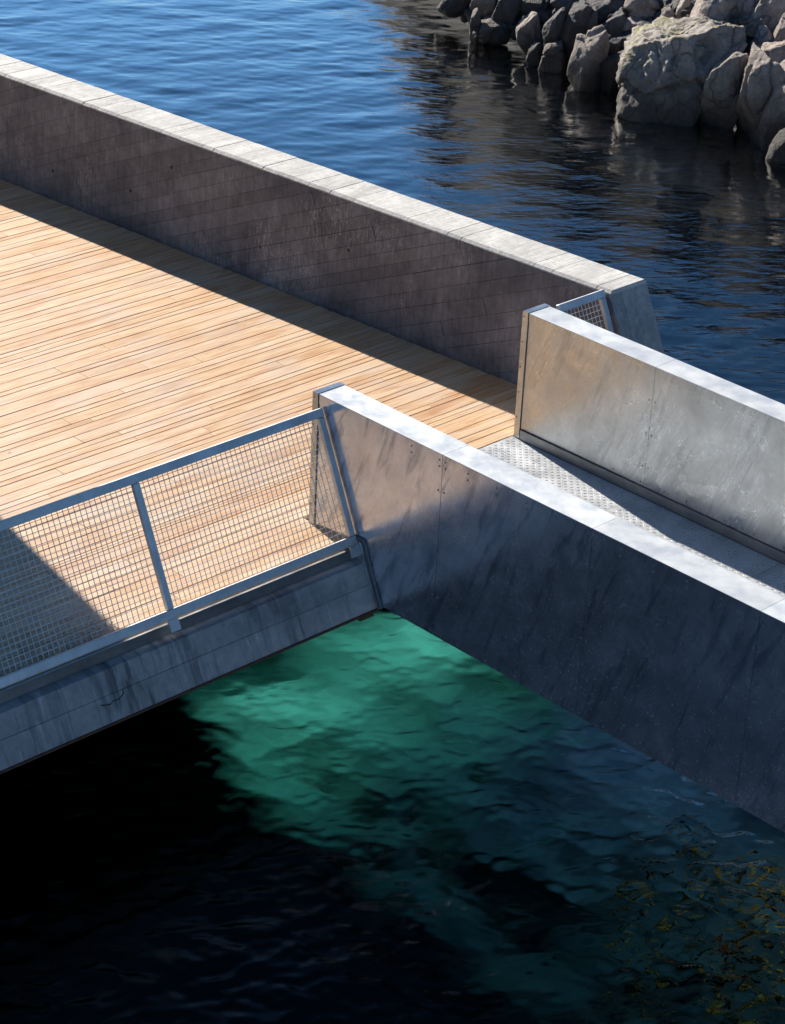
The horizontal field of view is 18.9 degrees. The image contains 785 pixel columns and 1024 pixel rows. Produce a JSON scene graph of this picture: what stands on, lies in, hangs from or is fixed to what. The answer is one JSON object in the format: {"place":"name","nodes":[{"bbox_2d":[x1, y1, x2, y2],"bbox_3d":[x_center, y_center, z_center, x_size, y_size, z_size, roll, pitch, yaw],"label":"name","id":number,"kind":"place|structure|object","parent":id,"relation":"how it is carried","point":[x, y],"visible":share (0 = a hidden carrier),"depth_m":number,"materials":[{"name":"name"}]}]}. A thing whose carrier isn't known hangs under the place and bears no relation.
{"place":"outdoors","nodes":[
{"label":"outdoors","id":0,"kind":"place"},
{"bbox_2d":[0,0,784,1023],"bbox_3d":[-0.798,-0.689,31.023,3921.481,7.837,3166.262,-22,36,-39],"label":"sea","id":1,"kind":"structure","parent":0,"point":[384,816],"depth_m":17.46,"materials":[{"name":"liquid"}]},
{"bbox_2d":[526,40,543,65],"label":"shore rock","id":2,"kind":"object","parent":1,"relation":"in","point":[534,53],"visible":0.94,"depth_m":33.86,"materials":[{"name":"stone"}]},
{"bbox_2d":[538,40,565,72],"bbox_3d":[2.290,-6.473,33.754,0.372,0.547,0.382,9,28,11],"label":"shore rock","id":3,"kind":"object","parent":1,"relation":"in","point":[553,59],"visible":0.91,"depth_m":33.62,"materials":[{"name":"stone"}]},
{"bbox_2d":[600,50,623,93],"bbox_3d":[3.101,-6.084,32.964,0.384,0.859,0.378,-22,36,-39],"label":"shore rock","id":4,"kind":"object","parent":1,"relation":"in","point":[609,70],"visible":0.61,"depth_m":32.81,"materials":[{"name":"stone"}]},
{"bbox_2d":[460,0,773,55],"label":"rubble","id":5,"kind":"object","parent":1,"relation":"on","point":[501,35],"visible":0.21,"depth_m":34.37,"materials":[{"name":"stone"}]},
{"bbox_2d":[436,0,470,17],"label":"shore rock","id":6,"kind":"object","parent":5,"relation":"on","point":[451,8],"visible":0.92,"depth_m":35.21,"materials":[{"name":"stone"}]},
{"bbox_2d":[469,8,481,43],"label":"shore rock","id":7,"kind":"object","parent":5,"relation":"on","point":[475,21],"visible":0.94,"depth_m":34.59,"materials":[{"name":"stone"}]},
{"bbox_2d":[468,0,495,16],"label":"shore rock","id":8,"kind":"object","parent":5,"relation":"on","point":[485,7],"visible":0.69,"depth_m":34.87,"materials":[{"name":"stone"}]},
{"bbox_2d":[473,16,512,43],"bbox_3d":[1.424,-7.082,34.720,0.649,0.399,0.500,-12,31,-26],"label":"shore rock","id":9,"kind":"object","parent":5,"relation":"on","point":[482,33],"visible":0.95,"depth_m":34.51,"materials":[{"name":"stone"}]},
{"bbox_2d":[491,0,520,24],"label":"shore rock","id":10,"kind":"object","parent":5,"relation":"on","point":[506,11],"visible":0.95,"depth_m":34.51,"materials":[{"name":"stone"}]},
{"bbox_2d":[515,11,542,54],"bbox_3d":[1.993,-6.946,34.262,0.413,0.636,0.447,0,27,-5],"label":"shore rock","id":11,"kind":"object","parent":5,"relation":"on","point":[528,31],"visible":0.9,"depth_m":34.11,"materials":[{"name":"stone"}]},
{"bbox_2d":[519,0,550,13],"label":"shore rock","id":12,"kind":"object","parent":5,"relation":"on","point":[527,6],"visible":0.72,"depth_m":34.43,"materials":[{"name":"stone"}]},
{"bbox_2d":[542,7,564,43],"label":"shore rock","id":13,"kind":"object","parent":5,"relation":"on","point":[553,28],"visible":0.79,"depth_m":33.72,"materials":[{"name":"stone"}]},
{"bbox_2d":[549,0,578,12],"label":"shore rock","id":14,"kind":"object","parent":5,"relation":"on","point":[559,4],"visible":0.39,"depth_m":34.19,"materials":[{"name":"stone"}]},
{"bbox_2d":[560,0,592,64],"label":"shore rock","id":15,"kind":"object","parent":5,"relation":"on","point":[576,22],"visible":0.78,"depth_m":33.60,"materials":[{"name":"stone"}]},
{"bbox_2d":[566,24,609,91],"bbox_3d":[2.700,-6.267,33.087,0.650,1.145,0.604,-22,36,-39],"label":"shore rock","id":16,"kind":"object","parent":5,"relation":"on","point":[589,55],"visible":0.92,"depth_m":32.85,"materials":[{"name":"stone"}]},
{"bbox_2d":[587,6,597,30],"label":"shore rock","id":17,"kind":"object","parent":5,"relation":"on","point":[593,21],"visible":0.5,"depth_m":33.50,"materials":[{"name":"stone"}]},
{"bbox_2d":[586,0,624,22],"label":"shore rock","id":18,"kind":"object","parent":5,"relation":"on","point":[605,8],"visible":0.49,"depth_m":33.78,"materials":[{"name":"stone"}]},
{"bbox_2d":[608,34,620,55],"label":"shore rock","id":19,"kind":"object","parent":5,"relation":"on","point":[615,45],"visible":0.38,"depth_m":33.08,"materials":[{"name":"stone"}]},
{"bbox_2d":[612,30,631,50],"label":"shore rock","id":20,"kind":"object","parent":5,"relation":"on","point":[622,37],"visible":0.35,"depth_m":33.27,"materials":[{"name":"stone"}]},
{"bbox_2d":[604,9,625,35],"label":"shore rock","id":21,"kind":"object","parent":20,"relation":"on","point":[614,23],"visible":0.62,"depth_m":33.41,"materials":[{"name":"stone"}]},
{"bbox_2d":[623,16,652,31],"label":"shore rock","id":22,"kind":"object","parent":5,"relation":"on","point":[631,22],"visible":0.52,"depth_m":33.46,"materials":[{"name":"stone"}]},
{"bbox_2d":[623,0,660,18],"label":"shore rock","id":23,"kind":"object","parent":5,"relation":"on","point":[642,9],"visible":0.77,"depth_m":33.60,"materials":[{"name":"stone"}]},
{"bbox_2d":[660,7,675,17],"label":"shore rock","id":24,"kind":"object","parent":5,"relation":"on","point":[668,12],"visible":0.45,"depth_m":33.28,"materials":[{"name":"stone"}]},
{"bbox_2d":[675,0,690,18],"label":"shore rock","id":25,"kind":"object","parent":5,"relation":"on","point":[683,4],"visible":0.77,"depth_m":33.25,"materials":[{"name":"stone"}]},
{"bbox_2d":[690,0,737,22],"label":"shore rock","id":26,"kind":"object","parent":5,"relation":"on","point":[720,10],"visible":0.37,"depth_m":32.56,"materials":[{"name":"stone"}]},
{"bbox_2d":[729,0,756,22],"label":"shore rock","id":27,"kind":"object","parent":5,"relation":"on","point":[744,6],"visible":0.28,"depth_m":32.62,"materials":[{"name":"stone"}]},
{"bbox_2d":[737,11,770,38],"bbox_3d":[4.958,-6.730,32.689,0.630,0.578,0.586,12,29,17],"label":"shore rock","id":28,"kind":"object","parent":5,"relation":"on","point":[748,22],"visible":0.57,"depth_m":32.43,"materials":[{"name":"stone"}]},
{"bbox_2d":[750,25,772,48],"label":"shore rock","id":29,"kind":"object","parent":5,"relation":"on","point":[764,33],"visible":0.52,"depth_m":32.20,"materials":[{"name":"stone"}]},
{"bbox_2d":[751,0,784,32],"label":"shore rock","id":30,"kind":"object","parent":5,"relation":"on","point":[774,10],"visible":0.52,"depth_m":32.42,"materials":[{"name":"stone"}]},
{"bbox_2d":[761,40,784,63],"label":"shore rock","id":31,"kind":"object","parent":5,"relation":"on","point":[775,51],"visible":0.36,"depth_m":31.67,"materials":[{"name":"stone"}]},
{"bbox_2d":[772,13,784,41],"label":"shore rock","id":32,"kind":"object","parent":5,"relation":"on","point":[779,34],"visible":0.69,"depth_m":32.07,"materials":[{"name":"stone"}]},
{"bbox_2d":[616,16,746,126],"bbox_3d":[3.927,-5.880,32.295,1.731,1.770,1.688,7,28,7],"label":"shore rock","id":33,"kind":"object","parent":1,"relation":"in","point":[665,65],"visible":0.77,"depth_m":31.79,"materials":[{"name":"stone"}]},
{"bbox_2d":[698,52,748,129],"bbox_3d":[4.448,-5.556,31.783,0.688,1.354,0.762,11,28,14],"label":"shore rock","id":34,"kind":"object","parent":1,"relation":"on","point":[721,89],"visible":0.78,"depth_m":31.42,"materials":[{"name":"stone"}]},
{"bbox_2d":[735,42,784,133],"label":"shore rock","id":35,"kind":"object","parent":1,"relation":"in","point":[764,76],"visible":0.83,"depth_m":31.03,"materials":[{"name":"stone"}]},
{"bbox_2d":[749,60,784,151],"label":"shore rock","id":36,"kind":"object","parent":1,"relation":"in","point":[771,125],"visible":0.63,"depth_m":30.84,"materials":[{"name":"stone"}]},
{"bbox_2d":[766,128,784,163],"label":"shore rock","id":37,"kind":"object","parent":1,"relation":"in","point":[776,152],"visible":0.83,"depth_m":30.50,"materials":[{"name":"stone"}]},
{"bbox_2d":[478,436,784,597],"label":"gangway floor","id":38,"kind":"structure","parent":0,"point":[751,565],"depth_m":18.90,"materials":[{"name":"metal"}]},
{"bbox_2d":[309,382,784,831],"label":"steel parapet","id":39,"kind":"structure","parent":38,"relation":"attached to","point":[664,652],"depth_m":16.62,"materials":[{"name":"metal"}]},
{"bbox_2d":[514,303,784,564],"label":"steel parapet","id":40,"kind":"structure","parent":38,"relation":"attached to","point":[694,444],"depth_m":18.86,"materials":[{"name":"metal"}]},
{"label":"seabed","id":41,"kind":"structure","parent":0,"visible":0},
{"bbox_2d":[709,905,775,983],"bbox_3d":[3.125,3.541,16.427,2.536,1.500,4.673,-22,36,-39],"label":"seaweed","id":42,"kind":"object","parent":41,"relation":"on","point":[725,946],"visible":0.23,"depth_m":15.90,"materials":[{"name":"brown plant"}]},
{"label":"subdeck","id":43,"kind":"structure","parent":0,"visible":0},
{"bbox_2d":[0,549,378,773],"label":"concrete edge beam","id":44,"kind":"structure","parent":43,"relation":"attached to","point":[48,712],"depth_m":17.02,"materials":[{"name":"concrete"}]},
{"bbox_2d":[0,408,361,688],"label":"railing","id":45,"kind":"object","parent":44,"relation":"on","point":[171,614],"visible":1,"depth_m":17.00,"materials":[{"name":"metal"}]},
{"bbox_2d":[0,179,516,690],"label":"deck","id":46,"kind":"structure","parent":43,"relation":"on","point":[124,351],"depth_m":20.55,"materials":[{"name":"beige wood"}]},
{"bbox_2d":[0,54,664,384],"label":"concrete wall","id":47,"kind":"structure","parent":46,"relation":"on","point":[454,286],"depth_m":22.36,"materials":[{"name":"grey concrete"}]},
{"bbox_2d":[556,289,613,332],"bbox_3d":[1.733,-1.215,19.921,0.570,1.140,0.552,-22,36,-39],"label":"railing","id":48,"kind":"object","parent":47,"relation":"attached to","point":[599,295],"visible":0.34,"depth_m":19.91,"materials":[{"name":"metal"}]}
]}

